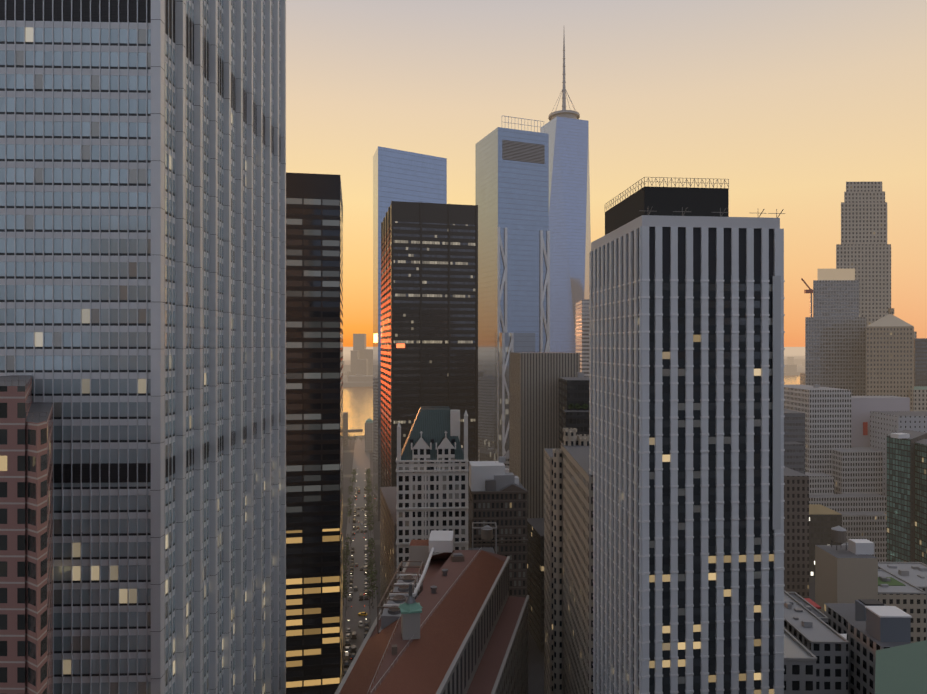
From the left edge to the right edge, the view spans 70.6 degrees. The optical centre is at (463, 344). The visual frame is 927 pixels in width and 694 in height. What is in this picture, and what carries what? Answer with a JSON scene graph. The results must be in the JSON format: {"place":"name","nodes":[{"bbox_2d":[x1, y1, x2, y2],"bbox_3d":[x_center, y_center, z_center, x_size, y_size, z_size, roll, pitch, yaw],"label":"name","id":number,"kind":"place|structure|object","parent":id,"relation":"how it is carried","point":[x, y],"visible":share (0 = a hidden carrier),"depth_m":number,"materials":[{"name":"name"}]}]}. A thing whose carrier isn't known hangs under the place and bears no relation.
{"place":"outdoors","nodes":[
{"label":"outdoors","id":0,"kind":"place"},
{"bbox_2d":[341,436,379,680],"bbox_3d":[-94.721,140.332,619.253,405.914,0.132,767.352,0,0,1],"label":"street","id":1,"kind":"structure","parent":0,"point":[361,465],"depth_m":433.01,"materials":[{"name":"grey asphalt"}]},
{"bbox_2d":[343,585,348,605],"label":"tree","id":2,"kind":"object","parent":1,"relation":"on","point":[344,588],"visible":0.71,"depth_m":351.33,"materials":[{"name":"green plant"}]},
{"bbox_2d":[343,565,348,576],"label":"tree","id":3,"kind":"object","parent":1,"relation":"on","point":[345,571],"visible":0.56,"depth_m":383.43,"materials":[{"name":"green plant"}]},
{"bbox_2d":[343,660,349,667],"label":"car","id":4,"kind":"object","parent":1,"relation":"on","point":[346,663],"visible":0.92,"depth_m":284.47,"materials":[{"name":"black paint"}]},
{"bbox_2d":[343,553,349,562],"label":"tree","id":5,"kind":"object","parent":1,"relation":"on","point":[346,558],"visible":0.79,"depth_m":405.28,"materials":[{"name":"green plant"}]},
{"bbox_2d":[343,548,350,563],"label":"tree","id":6,"kind":"object","parent":1,"relation":"on","point":[348,551],"visible":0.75,"depth_m":418.91,"materials":[{"name":"green plant"}]},
{"bbox_2d":[344,652,349,660],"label":"car","id":7,"kind":"object","parent":1,"relation":"on","point":[346,655],"visible":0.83,"depth_m":290.18,"materials":[{"name":"grey paint"}]},
{"bbox_2d":[345,639,350,645],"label":"car","id":8,"kind":"object","parent":1,"relation":"on","point":[347,641],"visible":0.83,"depth_m":305.01,"materials":[{"name":"grey paint"}]},
{"bbox_2d":[344,537,352,545],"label":"tree","id":9,"kind":"object","parent":1,"relation":"on","point":[346,541],"visible":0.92,"depth_m":443.31,"materials":[{"name":"green plant"}]},
{"bbox_2d":[345,510,352,520],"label":"tree","id":10,"kind":"object","parent":1,"relation":"on","point":[349,512],"visible":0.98,"depth_m":520.92,"materials":[{"name":"green plant"}]},
{"bbox_2d":[350,653,355,659],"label":"car","id":11,"kind":"object","parent":1,"relation":"on","point":[352,655],"visible":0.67,"depth_m":291.51,"materials":[{"name":"black paint"}]},
{"bbox_2d":[351,645,355,652],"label":"car","id":12,"kind":"object","parent":1,"relation":"on","point":[353,648],"visible":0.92,"depth_m":297.13,"materials":[{"name":"grey paint"}]},
{"bbox_2d":[351,631,356,639],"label":"car","id":13,"kind":"object","parent":1,"relation":"on","point":[353,634],"visible":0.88,"depth_m":311.20,"materials":[{"name":"grey paint"}]},
{"bbox_2d":[342,468,369,670],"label":"street lamps","id":14,"kind":"object","parent":1,"relation":"on","point":[351,573],"visible":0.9,"depth_m":347.34,"materials":[{"name":"grey"}]},
{"bbox_2d":[359,593,363,600],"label":"car","id":15,"kind":"object","parent":1,"relation":"on","point":[361,597],"visible":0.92,"depth_m":359.20,"materials":[{"name":"black paint"}]},
{"bbox_2d":[358,612,367,616],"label":"taxi","id":16,"kind":"object","parent":1,"relation":"on","point":[364,614],"visible":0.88,"depth_m":338.16,"materials":[{"name":"orange paint"}]},
{"bbox_2d":[365,418,372,451],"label":"building","id":17,"kind":"structure","parent":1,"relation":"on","point":[369,435],"depth_m":851.83,"materials":[{"name":"grey concrete"}]},
{"bbox_2d":[366,555,374,564],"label":"tree","id":18,"kind":"object","parent":1,"relation":"on","point":[371,558],"visible":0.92,"depth_m":408.09,"materials":[{"name":"green plant"}]},
{"bbox_2d":[366,539,374,549],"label":"tree","id":19,"kind":"object","parent":1,"relation":"on","point":[371,543],"visible":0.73,"depth_m":432.56,"materials":[{"name":"green plant"}]},
{"bbox_2d":[366,544,375,555],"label":"tree","id":20,"kind":"object","parent":1,"relation":"on","point":[370,551],"visible":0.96,"depth_m":421.46,"materials":[{"name":"green plant"}]},
{"bbox_2d":[365,565,377,582],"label":"tree","id":21,"kind":"object","parent":1,"relation":"on","point":[370,568],"visible":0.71,"depth_m":385.24,"materials":[{"name":"green plant"}]},
{"bbox_2d":[366,570,376,581],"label":"tree","id":22,"kind":"object","parent":1,"relation":"on","point":[372,574],"visible":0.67,"depth_m":375.56,"materials":[{"name":"green plant"}]},
{"bbox_2d":[367,575,376,586],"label":"tree","id":23,"kind":"object","parent":1,"relation":"on","point":[372,580],"visible":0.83,"depth_m":365.31,"materials":[{"name":"green plant"}]},
{"bbox_2d":[367,585,377,600],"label":"tree","id":24,"kind":"object","parent":1,"relation":"on","point":[372,593],"visible":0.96,"depth_m":353.43,"materials":[{"name":"green plant"}]},
{"bbox_2d":[396,406,468,577],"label":"building","id":25,"kind":"structure","parent":0,"point":[432,461],"depth_m":253.79,"materials":[{"name":"white stone"}]},
{"bbox_2d":[343,375,799,435],"bbox_3d":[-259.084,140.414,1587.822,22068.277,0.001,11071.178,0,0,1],"label":"river water","id":26,"kind":"structure","parent":0,"point":[361,400],"depth_m":1532.41,"materials":[{"name":"brown liquid"}]},
{"bbox_2d":[348,404,362,430],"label":"sailboat","id":27,"kind":"object","parent":26,"relation":"on","point":[355,429],"visible":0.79,"depth_m":1063.00,"materials":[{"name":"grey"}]},
{"bbox_2d":[343,347,814,693],"bbox_3d":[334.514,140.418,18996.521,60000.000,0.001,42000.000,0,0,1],"label":"ground","id":28,"kind":"structure","parent":0,"point":[535,670],"depth_m":450.47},
{"bbox_2d":[0,375,52,693],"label":"building","id":29,"kind":"structure","parent":28,"relation":"on","point":[26,544],"depth_m":75.41,"materials":[{"name":"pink brick"}]},
{"bbox_2d":[0,0,285,693],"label":"skyscraper","id":30,"kind":"structure","parent":28,"relation":"on","point":[143,243],"depth_m":102.26,"materials":[{"name":"metal"}]},
{"bbox_2d":[286,172,342,693],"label":"skyscraper","id":31,"kind":"structure","parent":28,"relation":"on","point":[314,425],"depth_m":252.69,"materials":[{"name":"black glass"}]},
{"bbox_2d":[380,487,396,609],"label":"building","id":32,"kind":"structure","parent":28,"relation":"on","point":[388,533],"depth_m":296.29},
{"bbox_2d":[373,146,446,520],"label":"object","id":33,"kind":"structure","parent":28,"relation":"on","point":[402,176],"depth_m":531.89,"materials":[{"name":"blue glass"}]},
{"bbox_2d":[381,201,477,486],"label":"skyscraper","id":34,"kind":"structure","parent":28,"relation":"on","point":[429,269],"depth_m":396.96,"materials":[{"name":"black glass"}]},
{"bbox_2d":[381,298,390,400],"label":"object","id":35,"kind":"object","parent":34,"relation":"attached to","point":[385,346],"visible":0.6,"depth_m":423.74,"materials":[{"name":"orange glass"}]},
{"bbox_2d":[396,344,404,347],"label":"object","id":36,"kind":"object","parent":34,"relation":"attached to","point":[400,345],"visible":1,"depth_m":390.62,"materials":[{"name":"orange glass"}]},
{"bbox_2d":[335,530,528,693],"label":"building","id":37,"kind":"structure","parent":28,"relation":"on","point":[450,620],"depth_m":179.30,"materials":[{"name":"stone"}]},
{"bbox_2d":[468,522,496,553],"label":"building","id":38,"kind":"structure","parent":28,"relation":"on","point":[486,532],"depth_m":250.27,"materials":[{"name":"grey metal"}]},
{"bbox_2d":[468,461,527,597],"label":"building","id":39,"kind":"structure","parent":28,"relation":"on","point":[497,494],"depth_m":285.69,"materials":[{"name":"grey concrete"}]},
{"bbox_2d":[499,372,818,462],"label":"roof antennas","id":40,"kind":"object","parent":39,"relation":"on","point":[502,459],"visible":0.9,"depth_m":309.28,"materials":[{"name":"silver metal"}]},
{"bbox_2d":[475,116,549,460],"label":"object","id":41,"kind":"structure","parent":28,"relation":"on","point":[512,184],"depth_m":543.80,"materials":[{"name":"blue glass"}]},
{"bbox_2d":[527,518,543,651],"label":"building","id":42,"kind":"structure","parent":28,"relation":"on","point":[535,560],"depth_m":308.73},
{"bbox_2d":[509,352,579,517],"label":"skyscraper","id":43,"kind":"structure","parent":28,"relation":"on","point":[534,405],"depth_m":330.30,"materials":[{"name":"grey concrete"}]},
{"bbox_2d":[541,35,590,352],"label":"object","id":44,"kind":"structure","parent":28,"relation":"on","point":[567,131],"depth_m":794.24,"materials":[{"name":"blue glass"}]},
{"bbox_2d":[544,428,588,693],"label":"building","id":45,"kind":"structure","parent":28,"relation":"on","point":[553,571],"depth_m":230.45,"materials":[{"name":"grey concrete"}]},
{"bbox_2d":[343,373,804,472],"bbox_3d":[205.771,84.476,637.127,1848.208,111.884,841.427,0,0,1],"label":"city fabric","id":46,"kind":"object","parent":28,"relation":"on","point":[506,454],"depth_m":896.81,"materials":[{"name":"concrete"}]},
{"bbox_2d":[343,334,804,386],"bbox_3d":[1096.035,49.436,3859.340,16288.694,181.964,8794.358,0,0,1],"label":"distant buildings","id":47,"kind":"structure","parent":28,"relation":"on","point":[358,369],"depth_m":2456.26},
{"bbox_2d":[559,377,588,448],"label":"building","id":48,"kind":"structure","parent":28,"relation":"on","point":[574,391],"depth_m":298.58,"materials":[{"name":"black glass"}]},
{"bbox_2d":[581,404,587,410],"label":"tree","id":49,"kind":"object","parent":48,"relation":"on","point":[584,406],"visible":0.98,"depth_m":293.96,"materials":[{"name":"green plant"}]},
{"bbox_2d":[561,443,592,693],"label":"building","id":50,"kind":"structure","parent":28,"relation":"on","point":[577,578],"depth_m":198.15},
{"bbox_2d":[576,299,588,376],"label":"skyscraper","id":51,"kind":"structure","parent":28,"relation":"on","point":[582,327],"depth_m":647.47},
{"bbox_2d":[589,177,784,693],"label":"skyscraper","id":52,"kind":"structure","parent":28,"relation":"on","point":[686,378],"depth_m":142.57,"materials":[{"name":"white concrete"}]},
{"bbox_2d":[784,441,803,473],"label":"building","id":53,"kind":"structure","parent":28,"relation":"on","point":[794,455],"depth_m":386.08,"materials":[{"name":"grey concrete"}]},
{"bbox_2d":[784,409,804,473],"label":"building","id":54,"kind":"structure","parent":28,"relation":"on","point":[794,425],"depth_m":395.98,"materials":[{"name":"grey concrete"}]},
{"bbox_2d":[784,467,808,597],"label":"building","id":55,"kind":"structure","parent":28,"relation":"on","point":[796,532],"depth_m":326.57,"materials":[{"name":"grey concrete"}]},
{"bbox_2d":[784,628,816,693],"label":"building","id":56,"kind":"structure","parent":28,"relation":"on","point":[800,659],"depth_m":148.17,"materials":[{"name":"grey concrete"}]},
{"bbox_2d":[787,592,828,623],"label":"roof","id":57,"kind":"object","parent":28,"relation":"on","point":[811,608],"visible":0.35,"depth_m":220.92,"materials":[{"name":"concrete"}]},
{"bbox_2d":[804,598,820,608],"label":"awning","id":58,"kind":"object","parent":57,"relation":"attached to","point":[813,603],"depth_m":232.55,"materials":[{"name":"red fabric"}]},
{"bbox_2d":[784,590,848,693],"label":"building","id":59,"kind":"structure","parent":28,"relation":"on","point":[824,643],"depth_m":182.75,"materials":[{"name":"grey concrete"}]},
{"bbox_2d":[809,504,841,576],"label":"building","id":60,"kind":"structure","parent":28,"relation":"on","point":[823,520],"depth_m":395.76,"materials":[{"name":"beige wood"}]},
{"bbox_2d":[805,269,865,395],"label":"skyscraper","id":61,"kind":"structure","parent":28,"relation":"on","point":[835,340],"depth_m":552.20,"materials":[{"name":"grey concrete"}]},
{"bbox_2d":[801,278,812,316],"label":"crane tower","id":62,"kind":"structure","parent":61,"relation":"on","point":[810,290],"depth_m":553.90,"materials":[{"name":"silver metal"}]},
{"bbox_2d":[840,634,848,693],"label":"building","id":63,"kind":"structure","parent":28,"relation":"on","point":[844,636],"depth_m":187.54,"materials":[{"name":"paint"}]},
{"bbox_2d":[815,526,877,613],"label":"building","id":64,"kind":"structure","parent":28,"relation":"on","point":[846,573],"depth_m":249.25,"materials":[{"name":"white paint"}]},
{"bbox_2d":[784,385,909,561],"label":"office building","id":65,"kind":"structure","parent":28,"relation":"on","point":[843,465],"depth_m":445.40,"materials":[{"name":"white concrete"}]},
{"bbox_2d":[824,599,885,633],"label":"building","id":66,"kind":"structure","parent":28,"relation":"on","point":[839,615],"depth_m":210.15,"materials":[{"name":"grey concrete"}]},
{"bbox_2d":[836,181,890,325],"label":"skyscraper","id":67,"kind":"structure","parent":28,"relation":"on","point":[863,249],"depth_m":561.80,"materials":[{"name":"stone"}]},
{"bbox_2d":[847,606,911,693],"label":"building","id":68,"kind":"structure","parent":28,"relation":"on","point":[882,627],"depth_m":178.54,"materials":[{"name":"white paint"}]},
{"bbox_2d":[866,308,913,397],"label":"office tower","id":69,"kind":"structure","parent":28,"relation":"on","point":[890,354],"depth_m":517.60,"materials":[{"name":"beige concrete"}]},
{"bbox_2d":[870,411,926,496],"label":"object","id":70,"kind":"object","parent":28,"relation":"on","point":[883,424],"visible":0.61,"depth_m":432.89,"materials":[{"name":"grey concrete"}]},
{"bbox_2d":[875,640,926,693],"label":"building","id":71,"kind":"structure","parent":28,"relation":"on","point":[901,669],"depth_m":116.49,"materials":[{"name":"metal"}]},
{"bbox_2d":[878,562,926,639],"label":"building","id":72,"kind":"structure","parent":28,"relation":"on","point":[915,575],"depth_m":283.11,"materials":[{"name":"concrete"}]},
{"bbox_2d":[887,429,926,563],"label":"office tower","id":73,"kind":"structure","parent":28,"relation":"on","point":[900,496],"depth_m":371.32,"materials":[{"name":"teal glass"}]},
{"bbox_2d":[910,386,926,410],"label":"building","id":74,"kind":"structure","parent":28,"relation":"on","point":[918,398],"depth_m":513.23,"materials":[{"name":"beige concrete"}]},
{"bbox_2d":[914,338,926,385],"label":"building","id":75,"kind":"structure","parent":28,"relation":"on","point":[920,361],"depth_m":592.23,"materials":[{"name":"grey concrete"}]},
{"bbox_2d":[915,439,926,564],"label":"building","id":76,"kind":"structure","parent":28,"relation":"on","point":[920,500],"depth_m":366.54,"materials":[{"name":"teal glass"}]},
{"bbox_2d":[286,0,926,346],"label":"sky","id":77,"kind":"structure","parent":0,"point":[788,102],"materials":[{"name":"orange"}]},
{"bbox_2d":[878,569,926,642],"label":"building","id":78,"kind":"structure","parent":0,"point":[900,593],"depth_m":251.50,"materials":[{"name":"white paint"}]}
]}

